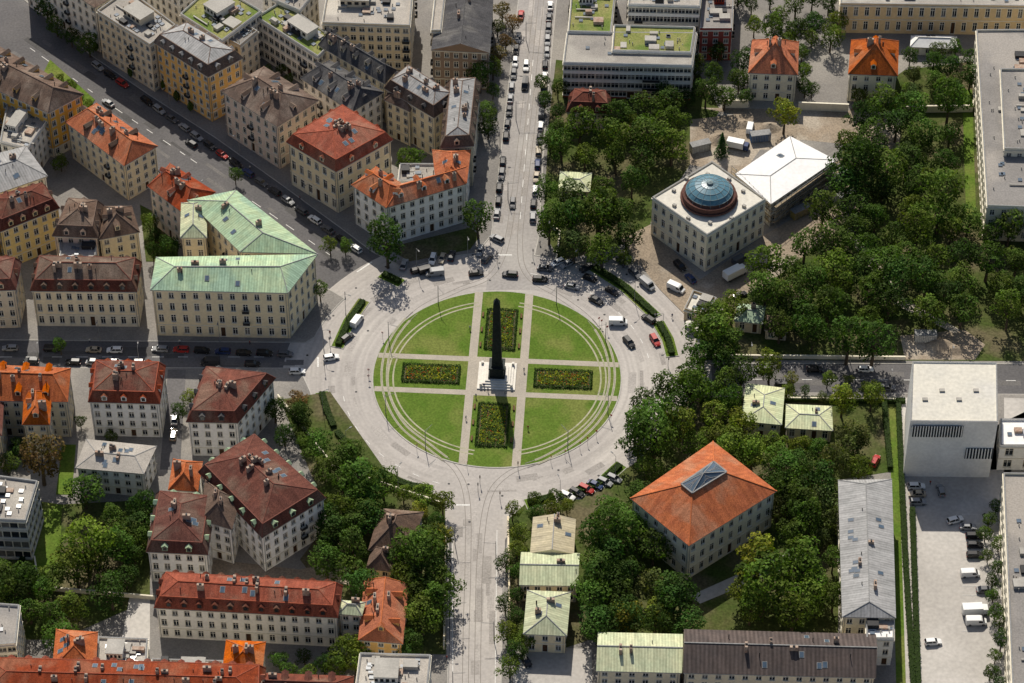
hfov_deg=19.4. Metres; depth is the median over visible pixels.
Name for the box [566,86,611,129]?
brown roof villa
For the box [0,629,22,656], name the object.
windows
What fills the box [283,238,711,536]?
road circle
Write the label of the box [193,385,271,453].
windows
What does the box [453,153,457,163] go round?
chimneys
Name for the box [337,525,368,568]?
deciduous tree
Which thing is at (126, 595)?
garden wall
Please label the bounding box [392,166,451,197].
dormers
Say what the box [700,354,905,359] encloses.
garden wall
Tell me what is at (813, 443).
deciduous tree
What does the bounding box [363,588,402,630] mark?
dormers
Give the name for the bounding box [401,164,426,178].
rooftop units
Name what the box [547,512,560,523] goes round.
chimneys
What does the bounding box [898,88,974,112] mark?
garden wall
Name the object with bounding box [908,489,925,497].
parked car
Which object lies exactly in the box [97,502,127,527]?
deciduous tree
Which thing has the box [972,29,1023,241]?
music academy wing
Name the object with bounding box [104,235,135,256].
windows
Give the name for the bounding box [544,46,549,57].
parked car
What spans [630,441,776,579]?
red hip roof palais
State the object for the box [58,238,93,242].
windows
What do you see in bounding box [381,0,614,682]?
tram track
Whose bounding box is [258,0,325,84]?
courtyard office
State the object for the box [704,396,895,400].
garden wall
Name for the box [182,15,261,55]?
windows
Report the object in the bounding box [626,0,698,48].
windows
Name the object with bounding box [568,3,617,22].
windows
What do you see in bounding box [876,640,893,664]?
walls
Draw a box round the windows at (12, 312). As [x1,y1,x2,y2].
[0,292,22,324]
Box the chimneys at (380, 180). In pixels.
[378,169,382,186]
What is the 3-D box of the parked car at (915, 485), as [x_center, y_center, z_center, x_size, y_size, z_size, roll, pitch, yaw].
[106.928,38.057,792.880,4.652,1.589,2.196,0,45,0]
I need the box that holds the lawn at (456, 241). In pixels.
[380,228,479,260]
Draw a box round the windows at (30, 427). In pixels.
[28,426,48,457]
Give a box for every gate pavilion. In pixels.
[734,302,765,333]
[764,312,787,340]
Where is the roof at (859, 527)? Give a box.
[838,479,895,618]
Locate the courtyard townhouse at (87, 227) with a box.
[52,197,142,266]
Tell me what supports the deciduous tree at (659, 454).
on the park ground at (719, 570)
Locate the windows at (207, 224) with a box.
[207,224,247,255]
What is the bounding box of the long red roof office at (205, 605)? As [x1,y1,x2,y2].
[154,569,365,645]
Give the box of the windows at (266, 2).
[265,0,316,21]
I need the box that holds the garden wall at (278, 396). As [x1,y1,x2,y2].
[277,394,439,503]
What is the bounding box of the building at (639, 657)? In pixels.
[596,632,682,682]
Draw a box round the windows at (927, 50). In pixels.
[915,49,951,53]
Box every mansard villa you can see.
[88,358,167,437]
[186,365,275,455]
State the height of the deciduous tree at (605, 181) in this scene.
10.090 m
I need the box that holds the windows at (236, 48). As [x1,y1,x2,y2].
[235,36,257,73]
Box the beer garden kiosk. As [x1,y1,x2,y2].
[683,289,716,323]
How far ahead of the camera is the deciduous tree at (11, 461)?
793.10 m
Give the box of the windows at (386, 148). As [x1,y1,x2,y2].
[292,146,388,206]
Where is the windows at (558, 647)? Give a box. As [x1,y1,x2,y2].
[529,635,560,650]
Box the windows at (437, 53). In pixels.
[430,37,493,86]
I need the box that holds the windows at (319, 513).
[204,479,320,566]
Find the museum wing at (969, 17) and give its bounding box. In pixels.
[838,0,1023,34]
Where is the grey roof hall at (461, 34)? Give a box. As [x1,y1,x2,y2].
[430,0,493,89]
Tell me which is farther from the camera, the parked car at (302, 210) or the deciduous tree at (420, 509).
the parked car at (302, 210)
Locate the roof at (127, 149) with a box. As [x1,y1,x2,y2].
[65,103,157,165]
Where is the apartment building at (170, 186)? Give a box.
[147,163,215,245]
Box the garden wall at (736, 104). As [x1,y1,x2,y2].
[722,99,748,107]
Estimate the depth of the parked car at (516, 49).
922.56 m
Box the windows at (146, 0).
[146,0,193,20]
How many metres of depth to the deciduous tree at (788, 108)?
889.29 m
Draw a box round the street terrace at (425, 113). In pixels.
[384,65,480,186]
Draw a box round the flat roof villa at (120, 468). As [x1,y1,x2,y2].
[75,439,157,496]
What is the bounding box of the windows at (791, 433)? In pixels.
[789,429,826,438]
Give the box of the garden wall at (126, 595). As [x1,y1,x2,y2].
[34,556,154,599]
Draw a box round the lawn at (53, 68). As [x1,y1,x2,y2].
[44,60,94,105]
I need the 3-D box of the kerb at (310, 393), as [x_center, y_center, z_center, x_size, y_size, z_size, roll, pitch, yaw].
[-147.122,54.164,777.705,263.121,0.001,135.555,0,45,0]
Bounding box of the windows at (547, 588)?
[524,586,572,598]
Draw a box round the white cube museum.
[903,361,997,476]
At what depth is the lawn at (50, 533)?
781.07 m
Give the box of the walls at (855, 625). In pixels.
[836,500,893,633]
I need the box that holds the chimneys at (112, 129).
[93,106,137,139]
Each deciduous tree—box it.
[0,451,21,474]
[0,557,18,587]
[0,562,36,603]
[0,582,15,602]
[8,436,27,457]
[8,560,42,593]
[11,597,43,624]
[17,432,65,485]
[28,575,55,605]
[33,0,56,18]
[35,562,68,591]
[36,600,67,629]
[40,617,79,652]
[45,14,64,36]
[49,542,97,588]
[50,153,68,171]
[52,337,66,354]
[54,512,117,573]
[54,590,90,624]
[56,73,63,81]
[58,27,80,46]
[63,473,105,509]
[67,78,76,88]
[73,415,86,427]
[74,31,97,57]
[78,545,112,579]
[83,99,92,106]
[86,569,124,611]
[87,538,107,556]
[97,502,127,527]
[102,525,136,564]
[104,428,118,441]
[105,520,137,553]
[113,564,139,590]
[118,507,150,541]
[119,544,144,566]
[125,488,154,521]
[131,524,149,552]
[140,213,159,232]
[145,241,159,261]
[146,227,162,243]
[156,234,181,256]
[170,402,187,421]
[179,388,194,404]
[228,167,243,184]
[262,63,273,71]
[263,397,287,423]
[267,651,289,670]
[273,423,296,446]
[275,64,288,75]
[278,662,297,673]
[283,73,293,81]
[284,404,303,426]
[285,390,309,405]
[286,400,312,426]
[294,431,310,450]
[295,648,312,665]
[296,420,311,435]
[297,663,317,674]
[300,427,332,461]
[306,539,346,580]
[311,455,337,484]
[311,652,331,674]
[313,279,327,301]
[313,511,351,546]
[314,501,342,533]
[316,527,338,552]
[318,235,337,255]
[321,654,347,674]
[323,440,362,476]
[323,492,355,516]
[326,466,353,496]
[326,633,354,665]
[334,436,364,466]
[334,510,373,543]
[335,552,372,587]
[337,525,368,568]
[338,456,387,509]
[338,648,362,674]
[340,236,353,254]
[341,475,389,510]
[341,568,378,601]
[346,495,385,534]
[347,634,374,655]
[348,459,376,482]
[353,492,384,530]
[366,212,404,268]
[370,465,399,499]
[387,541,409,576]
[390,560,425,598]
[391,526,444,576]
[393,484,413,503]
[395,146,426,168]
[396,628,422,653]
[398,578,431,617]
[404,592,445,635]
[406,543,444,589]
[409,499,428,517]
[410,481,436,509]
[412,520,453,563]
[413,574,448,605]
[422,581,460,619]
[423,561,466,595]
[426,510,445,524]
[431,490,455,515]
[431,523,453,545]
[461,198,493,238]
[466,60,492,93]
[477,113,498,138]
[479,99,497,117]
[485,82,500,99]
[489,54,502,80]
[490,43,508,64]
[492,19,505,36]
[493,1,510,20]
[493,550,515,571]
[493,653,519,678]
[494,619,517,642]
[495,591,515,613]
[498,34,516,49]
[504,13,522,32]
[504,499,523,520]
[505,540,527,558]
[505,606,524,627]
[505,639,528,666]
[506,522,530,543]
[506,562,519,582]
[507,586,526,602]
[507,629,535,651]
[525,503,548,518]
[527,491,541,505]
[534,73,550,90]
[534,173,559,203]
[536,198,570,245]
[537,90,553,107]
[537,130,557,152]
[542,127,576,161]
[542,498,564,514]
[546,115,564,135]
[546,488,564,504]
[547,103,565,119]
[551,77,569,98]
[551,197,588,235]
[553,229,589,263]
[554,200,580,230]
[556,176,584,202]
[560,497,573,513]
[564,105,598,144]
[570,186,622,238]
[570,575,611,618]
[574,142,599,170]
[576,500,642,553]
[577,604,622,645]
[578,541,623,584]
[580,523,608,556]
[580,550,624,599]
[581,233,620,267]
[584,204,618,238]
[586,176,614,198]
[591,116,630,160]
[592,534,630,574]
[593,494,631,529]
[597,98,636,122]
[598,197,633,231]
[601,139,625,175]
[603,574,633,609]
[606,594,648,632]
[608,599,642,632]
[610,532,636,561]
[611,555,645,592]
[614,219,644,249]
[614,421,655,462]
[616,247,634,265]
[617,503,649,542]
[620,165,648,198]
[621,113,642,140]
[623,90,663,126]
[623,410,652,444]
[624,394,682,459]
[624,410,656,429]
[624,478,650,503]
[628,113,673,159]
[628,143,657,174]
[629,386,655,412]
[630,450,664,481]
[630,527,672,565]
[636,567,669,599]
[641,596,675,629]
[643,602,672,633]
[647,435,673,464]
[649,126,689,165]
[650,368,679,404]
[652,570,700,610]
[653,80,671,97]
[653,105,693,142]
[653,407,696,448]
[655,84,685,117]
[657,578,699,620]
[661,388,696,422]
[665,368,711,410]
[666,604,707,633]
[672,427,706,456]
[674,370,711,403]
[675,356,706,382]
[676,87,695,108]
[680,310,733,356]
[681,339,718,370]
[689,301,729,331]
[690,77,718,107]
[693,54,705,76]
[698,399,727,426]
[698,420,725,444]
[699,379,723,407]
[704,61,723,87]
[706,325,743,360]
[707,41,725,62]
[709,326,740,364]
[711,85,736,110]
[712,289,749,325]
[712,348,738,379]
[712,365,736,395]
[716,423,757,465]
[717,383,743,409]
[717,398,742,420]
[719,434,741,457]
[724,352,759,387]
[724,406,758,438]
[725,566,759,602]
[726,67,748,93]
[729,46,750,71]
[733,546,798,618]
[734,0,747,6]
[735,531,781,582]
[737,88,753,103]
[737,587,769,625]
[738,432,767,469]
[742,0,757,13]
[744,14,763,37]
[744,243,789,285]
[744,268,786,317]
[753,347,782,383]
[757,468,792,504]
[758,11,783,38]
[758,562,793,592]
[759,308,793,343]
[759,430,789,454]
[760,440,790,468]
[766,0,773,9]
[766,97,800,134]
[767,467,797,499]
[768,494,787,522]
[769,446,806,480]
[769,589,823,631]
[771,5,790,23]
[774,254,801,286]
[774,533,821,589]
[775,272,815,314]
[775,517,808,549]
[778,481,814,521]
[781,32,797,40]
[781,383,795,399]
[783,0,807,18]
[783,370,798,383]
[783,569,830,616]
[784,16,811,41]
[784,435,811,456]
[785,298,818,336]
[785,547,813,573]
[787,472,814,502]
[788,447,814,481]
[789,226,821,262]
[790,494,822,537]
[793,262,833,302]
[796,76,812,97]
[797,62,811,81]
[797,313,830,350]
[799,11,826,33]
[799,43,810,62]
[799,458,836,500]
[800,384,809,395]
[800,567,829,594]
[803,28,818,47]
[804,188,841,230]
[804,437,834,460]
[805,0,821,10]
[807,81,820,98]
[807,483,838,519]
[809,527,831,549]
[811,219,856,266]
[811,246,855,287]
[812,283,852,326]
[815,453,842,481]
[817,390,828,403]
[818,442,850,481]
[818,581,840,612]
[819,22,845,52]
[820,503,838,535]
[821,0,835,15]
[821,545,839,573]
[822,370,837,387]
[823,164,873,204]
[825,11,848,27]
[825,135,886,184]
[825,315,866,364]
[829,270,856,302]
[829,383,861,417]
[834,129,858,151]
[834,387,851,399]
[834,416,869,456]
[835,192,875,226]
[838,212,875,244]
[840,447,854,465]
[841,99,878,131]
[842,374,855,384]
[843,454,873,479]
[844,251,890,290]
[849,139,881,173]
[849,232,883,265]
[850,87,869,106]
[851,429,871,450]
[852,116,889,161]
[853,305,883,332]
[855,319,900,365]
[857,380,876,394]
[858,270,887,311]
[859,243,916,285]
[861,379,886,411]
[864,81,897,120]
[864,203,889,232]
[867,174,899,205]
[869,145,910,190]
[870,255,919,304]
[870,286,912,325]
[878,108,914,142]
[879,220,907,252]
[886,90,929,130]
[888,240,925,273]
[892,141,928,177]
[896,205,936,249]
[897,194,926,217]
[898,82,911,98]
[899,81,923,103]
[901,46,918,65]
[901,163,930,199]
[903,253,945,299]
[906,66,921,81]
[907,113,943,154]
[912,293,947,329]
[914,192,959,234]
[916,167,968,214]
[917,242,954,269]
[922,51,941,78]
[924,68,946,94]
[926,278,965,312]
[928,41,950,64]
[930,147,960,172]
[932,76,975,126]
[935,217,961,245]
[938,121,961,146]
[940,54,963,76]
[942,237,979,271]
[945,78,966,102]
[947,72,964,83]
[947,260,979,293]
[947,291,980,328]
[948,38,965,54]
[953,202,984,237]
[959,64,975,90]
[962,48,974,69]
[969,240,1010,281]
[975,525,993,541]
[977,222,1002,249]
[979,549,994,561]
[982,511,998,526]
[983,663,1001,680]
[984,586,999,601]
[985,572,1002,587]
[986,648,1002,663]
[987,270,1016,303]
[987,602,1004,619]
[988,560,1002,573]
[989,288,1022,330]
[989,498,999,513]
[991,208,1023,245]
[991,535,1001,551]
[991,627,1006,651]
[992,612,1004,629]
[992,676,1006,682]
[1002,245,1023,278]
[1006,275,1023,309]
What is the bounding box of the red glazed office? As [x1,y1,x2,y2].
[696,0,734,59]
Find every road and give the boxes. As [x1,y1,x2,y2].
[160,370,185,469]
[430,470,534,682]
[486,0,555,289]
[901,398,913,682]
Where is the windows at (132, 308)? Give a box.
[36,293,135,324]
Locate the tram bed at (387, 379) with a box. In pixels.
[380,302,615,463]
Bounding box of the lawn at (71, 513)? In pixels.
[0,500,149,639]
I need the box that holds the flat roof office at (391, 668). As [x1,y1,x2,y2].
[261,652,431,682]
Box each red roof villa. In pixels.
[748,36,798,101]
[847,35,898,102]
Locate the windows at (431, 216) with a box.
[391,187,461,240]
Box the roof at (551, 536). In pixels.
[530,514,575,553]
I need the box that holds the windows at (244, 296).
[157,262,314,335]
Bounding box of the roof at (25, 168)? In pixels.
[0,146,47,192]
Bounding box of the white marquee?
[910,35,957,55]
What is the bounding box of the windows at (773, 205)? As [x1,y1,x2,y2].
[739,165,830,220]
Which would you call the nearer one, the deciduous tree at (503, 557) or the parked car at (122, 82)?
the deciduous tree at (503, 557)
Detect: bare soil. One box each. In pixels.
[690,115,799,173]
[900,330,984,359]
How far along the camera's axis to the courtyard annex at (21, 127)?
876.95 m
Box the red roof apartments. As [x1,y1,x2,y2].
[0,360,74,466]
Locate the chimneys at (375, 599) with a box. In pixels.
[371,582,389,616]
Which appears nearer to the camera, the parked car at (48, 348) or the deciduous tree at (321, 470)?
the deciduous tree at (321, 470)
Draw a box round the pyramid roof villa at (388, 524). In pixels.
[366,508,423,578]
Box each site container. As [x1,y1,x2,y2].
[689,138,710,153]
[749,129,770,142]
[789,201,810,220]
[814,181,830,193]
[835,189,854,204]
[914,329,936,342]
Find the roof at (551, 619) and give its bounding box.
[523,590,570,636]
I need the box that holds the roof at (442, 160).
[432,149,470,183]
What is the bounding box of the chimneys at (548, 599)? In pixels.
[535,597,554,614]
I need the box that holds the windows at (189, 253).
[186,240,202,255]
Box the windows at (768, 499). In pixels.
[636,497,769,573]
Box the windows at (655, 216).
[654,203,762,265]
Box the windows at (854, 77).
[851,76,891,99]
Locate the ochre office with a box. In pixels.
[154,16,259,121]
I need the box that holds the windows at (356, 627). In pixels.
[343,616,358,640]
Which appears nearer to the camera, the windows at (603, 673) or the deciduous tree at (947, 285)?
the windows at (603, 673)
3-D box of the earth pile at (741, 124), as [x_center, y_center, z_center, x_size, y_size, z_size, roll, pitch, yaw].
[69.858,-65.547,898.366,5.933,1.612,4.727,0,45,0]
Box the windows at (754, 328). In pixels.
[740,323,756,331]
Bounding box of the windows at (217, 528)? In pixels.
[215,526,233,559]
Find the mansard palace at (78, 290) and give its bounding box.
[30,254,144,326]
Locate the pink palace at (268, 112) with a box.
[221,66,318,168]
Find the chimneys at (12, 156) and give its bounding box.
[5,153,16,171]
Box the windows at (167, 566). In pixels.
[152,554,204,578]
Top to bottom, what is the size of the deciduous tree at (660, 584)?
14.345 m
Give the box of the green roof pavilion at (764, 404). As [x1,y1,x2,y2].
[742,383,832,441]
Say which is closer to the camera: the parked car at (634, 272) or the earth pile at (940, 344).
the earth pile at (940, 344)
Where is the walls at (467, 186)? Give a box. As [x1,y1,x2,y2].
[465,170,469,212]
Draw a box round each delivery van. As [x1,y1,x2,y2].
[200,356,219,365]
[350,314,363,328]
[418,264,434,274]
[426,266,444,276]
[521,75,528,90]
[538,107,544,119]
[609,316,627,325]
[639,275,654,290]
[666,279,685,293]
[731,253,748,264]
[746,121,753,133]
[775,379,793,388]
[960,567,979,577]
[965,615,986,625]
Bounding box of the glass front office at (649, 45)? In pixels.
[562,0,700,99]
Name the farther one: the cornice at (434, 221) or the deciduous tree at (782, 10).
the deciduous tree at (782, 10)
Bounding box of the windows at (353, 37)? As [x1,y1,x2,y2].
[324,2,417,66]
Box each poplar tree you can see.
[127,68,132,77]
[161,79,164,89]
[173,90,179,101]
[187,101,193,111]
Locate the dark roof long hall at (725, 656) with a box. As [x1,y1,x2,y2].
[683,629,876,682]
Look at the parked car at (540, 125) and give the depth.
896.56 m
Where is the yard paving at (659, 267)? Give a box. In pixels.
[620,193,868,312]
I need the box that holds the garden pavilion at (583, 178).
[558,171,591,200]
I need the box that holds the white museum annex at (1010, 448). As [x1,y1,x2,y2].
[996,418,1023,469]
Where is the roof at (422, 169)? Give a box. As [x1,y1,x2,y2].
[398,163,434,181]
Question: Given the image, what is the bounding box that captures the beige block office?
[321,0,417,69]
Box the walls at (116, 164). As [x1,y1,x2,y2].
[68,125,158,199]
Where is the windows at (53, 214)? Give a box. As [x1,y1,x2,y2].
[1,212,55,260]
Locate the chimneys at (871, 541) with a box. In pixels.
[858,508,876,589]
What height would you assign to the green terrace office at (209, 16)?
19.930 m
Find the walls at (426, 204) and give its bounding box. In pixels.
[388,186,464,242]
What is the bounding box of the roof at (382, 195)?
[351,166,401,207]
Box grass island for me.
[373,291,620,467]
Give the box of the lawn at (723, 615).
[595,560,835,631]
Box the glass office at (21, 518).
[0,475,43,559]
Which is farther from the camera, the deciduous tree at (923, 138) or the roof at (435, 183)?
the deciduous tree at (923, 138)
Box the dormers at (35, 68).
[0,48,68,101]
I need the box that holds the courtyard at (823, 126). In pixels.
[704,108,899,148]
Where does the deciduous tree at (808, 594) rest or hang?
on the lawn at (723, 615)
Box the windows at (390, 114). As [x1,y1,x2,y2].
[389,104,407,141]
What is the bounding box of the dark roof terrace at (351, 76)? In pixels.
[300,27,396,129]
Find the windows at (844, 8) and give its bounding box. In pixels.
[841,7,1022,33]
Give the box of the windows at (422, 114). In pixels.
[413,107,438,151]
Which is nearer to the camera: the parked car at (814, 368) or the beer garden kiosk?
the parked car at (814, 368)
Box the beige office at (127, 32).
[28,0,175,91]
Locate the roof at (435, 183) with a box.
[386,166,466,207]
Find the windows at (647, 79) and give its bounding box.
[564,51,698,97]
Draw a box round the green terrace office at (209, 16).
[144,0,262,58]
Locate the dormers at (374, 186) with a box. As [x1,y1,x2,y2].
[364,169,393,192]
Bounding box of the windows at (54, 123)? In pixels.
[0,95,80,153]
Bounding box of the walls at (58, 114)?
[0,93,82,157]
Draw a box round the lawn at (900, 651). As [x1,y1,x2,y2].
[889,404,905,682]
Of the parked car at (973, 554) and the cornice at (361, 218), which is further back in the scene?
the cornice at (361, 218)
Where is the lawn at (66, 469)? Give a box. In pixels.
[56,444,75,493]
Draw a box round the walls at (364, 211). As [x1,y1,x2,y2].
[354,188,388,242]
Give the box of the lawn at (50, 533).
[20,502,61,595]
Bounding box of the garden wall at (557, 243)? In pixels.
[549,221,560,258]
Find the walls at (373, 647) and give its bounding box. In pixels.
[360,616,406,652]
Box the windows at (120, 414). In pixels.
[94,404,158,435]
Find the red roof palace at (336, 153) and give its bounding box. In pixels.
[286,104,392,212]
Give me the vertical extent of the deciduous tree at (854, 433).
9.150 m
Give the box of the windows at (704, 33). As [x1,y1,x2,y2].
[696,24,734,59]
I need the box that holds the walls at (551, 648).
[525,635,566,652]
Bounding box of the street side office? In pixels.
[998,472,1023,682]
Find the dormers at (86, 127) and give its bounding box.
[80,105,138,149]
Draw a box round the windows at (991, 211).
[988,210,1023,237]
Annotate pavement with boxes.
[0,149,343,342]
[0,368,448,682]
[26,0,517,269]
[502,392,1023,682]
[534,0,1023,364]
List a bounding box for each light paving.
[122,598,149,649]
[513,648,591,682]
[694,550,802,602]
[905,398,1023,483]
[914,484,1004,682]
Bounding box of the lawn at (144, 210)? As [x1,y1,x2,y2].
[140,205,177,260]
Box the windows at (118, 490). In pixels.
[81,457,154,493]
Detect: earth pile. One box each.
[633,258,646,264]
[707,133,731,145]
[735,120,754,129]
[758,122,781,133]
[925,337,953,352]
[946,344,965,355]
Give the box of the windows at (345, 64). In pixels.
[330,54,392,118]
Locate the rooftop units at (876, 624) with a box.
[867,618,892,636]
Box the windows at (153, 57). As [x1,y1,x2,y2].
[100,16,157,87]
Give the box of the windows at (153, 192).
[153,192,180,238]
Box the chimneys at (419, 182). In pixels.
[416,170,456,189]
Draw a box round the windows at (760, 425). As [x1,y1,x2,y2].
[746,424,775,435]
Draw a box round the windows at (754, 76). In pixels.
[752,75,791,99]
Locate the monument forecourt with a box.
[473,361,520,392]
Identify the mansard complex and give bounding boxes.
[146,434,325,581]
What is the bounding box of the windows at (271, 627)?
[161,610,333,643]
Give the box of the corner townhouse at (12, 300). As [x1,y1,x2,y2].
[0,254,25,327]
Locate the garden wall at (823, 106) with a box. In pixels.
[798,102,848,111]
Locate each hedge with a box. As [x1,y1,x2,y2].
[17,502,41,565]
[318,391,336,427]
[334,298,364,345]
[334,429,357,447]
[381,270,401,283]
[388,473,430,490]
[527,493,550,505]
[572,462,622,494]
[591,264,657,316]
[656,320,674,354]
[700,397,737,404]
[784,395,905,403]
[881,401,892,469]
[895,400,916,682]
[909,506,921,682]
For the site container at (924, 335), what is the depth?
831.40 m
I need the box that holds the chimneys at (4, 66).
[0,56,54,85]
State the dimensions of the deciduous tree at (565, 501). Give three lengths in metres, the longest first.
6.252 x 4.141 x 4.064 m
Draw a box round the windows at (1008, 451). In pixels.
[1003,449,1023,465]
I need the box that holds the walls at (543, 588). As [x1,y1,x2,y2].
[521,586,575,601]
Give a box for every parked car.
[2,344,17,351]
[23,357,38,364]
[43,344,57,351]
[65,358,80,365]
[85,346,101,353]
[85,358,99,365]
[91,60,103,70]
[102,99,114,107]
[103,69,115,78]
[106,346,122,353]
[115,77,128,87]
[140,95,152,105]
[152,103,165,114]
[152,345,168,352]
[165,113,177,122]
[169,428,176,440]
[171,413,177,425]
[173,345,189,352]
[178,123,190,131]
[185,139,197,147]
[190,130,202,141]
[193,346,209,353]
[203,139,215,149]
[214,347,230,354]
[216,149,228,159]
[229,157,241,168]
[235,349,251,356]
[242,168,254,177]
[244,360,260,367]
[254,176,267,186]
[256,349,272,356]
[267,186,281,196]
[277,350,293,357]
[281,195,294,205]
[289,367,304,374]
[294,205,307,214]
[307,215,321,224]
[320,224,334,234]
[323,353,338,361]
[335,234,347,243]
[340,332,353,342]
[351,243,362,253]
[399,258,408,270]
[410,266,418,274]
[428,252,436,264]
[438,252,445,263]
[447,250,455,261]
[468,269,483,276]
[476,244,483,256]
[480,252,492,264]
[489,234,504,243]
[493,208,500,219]
[495,195,501,205]
[496,182,503,192]
[498,167,505,179]
[499,156,506,166]
[502,130,509,140]
[502,270,517,277]
[504,118,510,127]
[505,105,512,115]
[507,93,513,103]
[508,81,514,90]
[509,197,515,208]
[510,68,516,78]
[512,56,517,66]
[513,44,519,54]
[515,32,521,42]
[517,10,524,19]
[520,654,532,667]
[522,59,529,70]
[529,211,536,222]
[530,198,537,208]
[532,171,539,182]
[532,185,537,195]
[532,275,547,282]
[534,159,540,169]
[535,146,541,156]
[536,133,542,143]
[536,264,553,272]
[537,121,544,130]
[542,60,548,68]
[544,34,550,45]
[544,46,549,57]
[545,22,551,33]
[546,12,552,21]
[547,1,552,10]
[550,257,564,266]
[559,259,573,268]
[560,489,575,499]
[564,282,579,290]
[568,486,584,497]
[578,262,592,272]
[578,482,594,494]
[582,273,597,282]
[586,479,603,489]
[588,295,603,305]
[597,475,612,486]
[605,285,618,295]
[606,472,621,483]
[615,256,628,267]
[622,335,635,348]
[628,266,640,278]
[641,313,655,324]
[649,333,660,346]
[673,259,686,271]
[684,273,696,283]
[732,291,747,297]
[807,365,822,372]
[858,365,873,372]
[869,454,880,467]
[881,383,895,391]
[907,482,925,489]
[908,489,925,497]
[909,497,926,505]
[924,637,941,645]
[936,483,945,496]
[946,515,963,524]
[959,523,976,530]
[965,531,982,539]
[966,541,983,548]
[966,550,982,558]
[976,585,993,593]
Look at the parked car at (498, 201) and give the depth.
872.78 m
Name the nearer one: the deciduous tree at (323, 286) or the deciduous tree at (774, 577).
the deciduous tree at (774, 577)
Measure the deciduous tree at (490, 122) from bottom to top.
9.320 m
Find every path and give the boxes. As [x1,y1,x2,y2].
[374,386,616,400]
[378,353,618,366]
[459,292,482,463]
[512,294,532,465]
[847,228,959,332]
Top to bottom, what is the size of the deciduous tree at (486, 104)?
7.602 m
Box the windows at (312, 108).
[227,97,314,163]
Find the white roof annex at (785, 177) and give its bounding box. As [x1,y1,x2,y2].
[731,136,842,227]
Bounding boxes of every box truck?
[722,263,747,281]
[726,136,749,151]
[961,602,988,615]
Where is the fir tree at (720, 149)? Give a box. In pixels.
[713,132,729,158]
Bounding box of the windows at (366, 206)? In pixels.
[357,191,384,239]
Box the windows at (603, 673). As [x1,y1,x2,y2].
[602,672,674,682]
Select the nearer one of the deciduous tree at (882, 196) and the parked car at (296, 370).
the parked car at (296, 370)
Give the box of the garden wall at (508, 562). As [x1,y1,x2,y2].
[507,516,510,639]
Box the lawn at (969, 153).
[962,90,975,214]
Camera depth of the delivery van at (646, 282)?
847.32 m
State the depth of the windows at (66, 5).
923.42 m
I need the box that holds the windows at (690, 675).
[689,674,868,682]
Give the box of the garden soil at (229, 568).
[211,560,348,583]
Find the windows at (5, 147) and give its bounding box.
[4,126,49,166]
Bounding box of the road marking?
[30,48,1015,682]
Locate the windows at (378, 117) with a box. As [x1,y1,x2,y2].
[305,83,379,127]
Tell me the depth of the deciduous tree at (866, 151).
864.91 m
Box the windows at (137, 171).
[71,128,155,195]
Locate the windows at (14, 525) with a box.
[0,488,42,556]
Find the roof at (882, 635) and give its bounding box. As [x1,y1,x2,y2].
[866,619,893,639]
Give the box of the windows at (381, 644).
[365,642,396,652]
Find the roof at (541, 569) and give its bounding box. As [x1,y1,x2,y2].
[519,552,579,586]
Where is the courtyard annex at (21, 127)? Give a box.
[0,104,50,167]
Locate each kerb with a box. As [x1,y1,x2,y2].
[0,282,344,342]
[25,0,518,269]
[60,367,448,682]
[331,298,369,348]
[372,291,621,467]
[500,392,907,682]
[534,0,1013,363]
[567,461,626,497]
[589,264,661,316]
[653,320,678,356]
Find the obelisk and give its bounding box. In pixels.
[477,298,516,390]
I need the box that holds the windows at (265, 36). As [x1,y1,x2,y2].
[259,23,324,80]
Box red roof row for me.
[0,629,266,682]
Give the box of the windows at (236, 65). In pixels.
[158,47,238,116]
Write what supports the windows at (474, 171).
in the street terrace at (425, 113)
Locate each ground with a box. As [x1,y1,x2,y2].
[0,0,1023,682]
[284,392,445,654]
[508,500,599,649]
[543,60,718,259]
[580,398,890,639]
[700,61,1023,360]
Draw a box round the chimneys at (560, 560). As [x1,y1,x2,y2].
[557,558,576,570]
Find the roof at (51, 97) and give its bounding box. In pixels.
[0,47,83,112]
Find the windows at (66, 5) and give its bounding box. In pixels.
[31,0,107,42]
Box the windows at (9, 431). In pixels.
[4,403,67,434]
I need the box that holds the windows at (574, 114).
[571,114,604,127]
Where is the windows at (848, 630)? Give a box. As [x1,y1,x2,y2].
[846,619,886,632]
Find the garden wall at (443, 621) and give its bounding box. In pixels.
[443,526,446,649]
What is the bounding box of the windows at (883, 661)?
[881,642,888,663]
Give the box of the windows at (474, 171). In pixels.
[455,148,476,172]
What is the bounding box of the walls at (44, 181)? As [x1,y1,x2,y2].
[1,178,46,193]
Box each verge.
[331,299,368,348]
[378,271,404,287]
[524,494,555,507]
[568,461,626,498]
[588,264,660,317]
[653,321,677,357]
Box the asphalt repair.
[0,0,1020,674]
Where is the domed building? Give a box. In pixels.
[651,161,766,271]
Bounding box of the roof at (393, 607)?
[358,577,408,644]
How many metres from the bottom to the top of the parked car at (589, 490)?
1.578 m
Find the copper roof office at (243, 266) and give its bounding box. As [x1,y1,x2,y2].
[150,190,317,338]
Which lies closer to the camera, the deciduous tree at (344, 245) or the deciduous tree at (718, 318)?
the deciduous tree at (718, 318)
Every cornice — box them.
[0,93,82,157]
[0,177,47,193]
[67,124,157,199]
[353,187,388,242]
[360,641,399,652]
[389,185,464,232]
[520,586,576,595]
[525,635,565,651]
[837,501,891,632]
[865,619,894,657]
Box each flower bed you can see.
[401,362,460,383]
[474,401,510,446]
[483,308,518,350]
[533,368,592,389]
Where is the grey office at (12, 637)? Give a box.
[0,603,25,657]
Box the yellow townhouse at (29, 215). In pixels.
[0,182,59,262]

